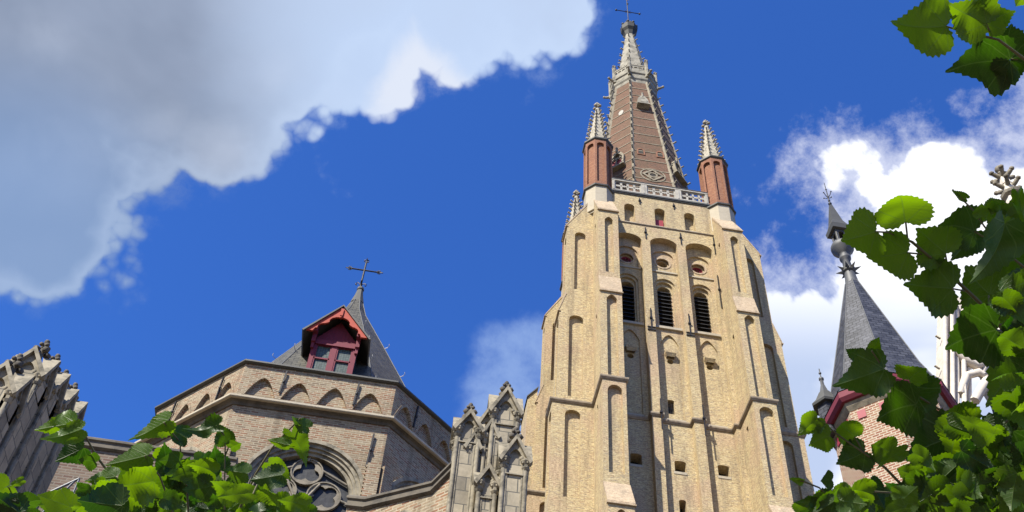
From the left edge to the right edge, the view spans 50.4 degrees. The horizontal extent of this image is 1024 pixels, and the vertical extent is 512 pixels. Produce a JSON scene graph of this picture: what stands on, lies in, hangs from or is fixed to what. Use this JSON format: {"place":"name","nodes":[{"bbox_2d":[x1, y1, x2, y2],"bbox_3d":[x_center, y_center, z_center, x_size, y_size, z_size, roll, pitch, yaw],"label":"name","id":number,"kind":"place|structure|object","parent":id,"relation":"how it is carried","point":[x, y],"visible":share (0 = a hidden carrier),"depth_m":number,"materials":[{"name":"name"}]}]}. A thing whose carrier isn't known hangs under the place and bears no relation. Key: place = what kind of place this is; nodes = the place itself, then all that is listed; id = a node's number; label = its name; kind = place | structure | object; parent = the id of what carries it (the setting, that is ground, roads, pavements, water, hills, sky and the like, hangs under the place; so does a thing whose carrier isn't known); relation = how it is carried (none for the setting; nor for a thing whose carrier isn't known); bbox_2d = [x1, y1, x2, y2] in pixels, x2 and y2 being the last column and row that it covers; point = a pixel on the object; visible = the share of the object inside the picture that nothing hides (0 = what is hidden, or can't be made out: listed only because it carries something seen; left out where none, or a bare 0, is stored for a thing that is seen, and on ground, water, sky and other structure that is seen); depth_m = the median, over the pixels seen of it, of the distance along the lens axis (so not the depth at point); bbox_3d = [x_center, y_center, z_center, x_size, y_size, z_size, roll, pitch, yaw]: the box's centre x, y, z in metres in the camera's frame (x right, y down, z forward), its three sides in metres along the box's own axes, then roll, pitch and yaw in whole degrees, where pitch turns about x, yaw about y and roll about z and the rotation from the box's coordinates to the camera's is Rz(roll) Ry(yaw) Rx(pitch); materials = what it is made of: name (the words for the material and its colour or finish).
{"place":"outdoors","nodes":[
{"label":"outdoors","id":0,"kind":"place"},
{"bbox_2d":[38,436,237,511],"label":"coped wall","id":1,"kind":"structure","parent":0,"point":[107,450],"depth_m":27.52,"materials":[{"name":"brick"}]},
{"bbox_2d":[134,258,451,511],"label":"octagonal chapel","id":2,"kind":"structure","parent":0,"point":[378,426],"depth_m":35.22,"materials":[{"name":"brick"}]},
{"bbox_2d":[446,381,532,511],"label":"buttress pier","id":3,"kind":"structure","parent":0,"point":[492,460],"depth_m":23.74,"materials":[{"name":"grey stone"}]},
{"bbox_2d":[0,0,1023,492],"label":"sky","id":4,"kind":"structure","parent":0,"point":[188,187],"materials":[{"name":"blue"}]},
{"bbox_2d":[520,0,814,511],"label":"church tower","id":5,"kind":"structure","parent":0,"point":[664,384],"depth_m":74.99,"materials":[{"name":"beige brick"}]},
{"label":"ground","id":6,"kind":"structure","parent":0,"visible":0},
{"bbox_2d":[0,340,87,511],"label":"buttress pier","id":7,"kind":"structure","parent":6,"relation":"on","point":[36,392],"depth_m":21.26,"materials":[{"name":"grey stone"}]},
{"bbox_2d":[21,478,79,511],"bbox_3d":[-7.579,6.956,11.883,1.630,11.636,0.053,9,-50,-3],"label":"handrail","id":8,"kind":"object","parent":6,"relation":"on","point":[70,484],"visible":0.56,"depth_m":16.23,"materials":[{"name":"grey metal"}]},
{"bbox_2d":[0,410,317,511],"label":"leafy shrub","id":9,"kind":"object","parent":6,"relation":"on","point":[171,481],"visible":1,"depth_m":2.21,"materials":[{"name":"green plant"}]},
{"bbox_2d":[345,461,451,511],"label":"coped wall","id":10,"kind":"structure","parent":6,"relation":"on","point":[430,496],"depth_m":24.23,"materials":[{"name":"brick"}]},
{"bbox_2d":[812,183,957,486],"bbox_3d":[11.496,9.154,29.364,4.115,37.650,4.035,-28,-57,24],"label":"brick turret","id":11,"kind":"object","parent":6,"relation":"on","point":[864,321],"visible":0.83,"depth_m":34.74,"materials":[{"name":"grey stone"}]},
{"bbox_2d":[789,0,1023,511],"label":"lime tree","id":12,"kind":"object","parent":6,"relation":"on","point":[962,457],"visible":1,"depth_m":1.90,"materials":[{"name":"green plant"}]},
{"bbox_2d":[934,297,999,413],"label":"white gable","id":13,"kind":"structure","parent":6,"relation":"on","point":[955,373],"depth_m":36.34,"materials":[{"name":"stone"}]},
{"bbox_2d":[989,164,1020,202],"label":"white pinnacle","id":14,"kind":"object","parent":6,"relation":"on","point":[1003,182],"visible":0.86,"depth_m":46.10,"materials":[{"name":"stone"}]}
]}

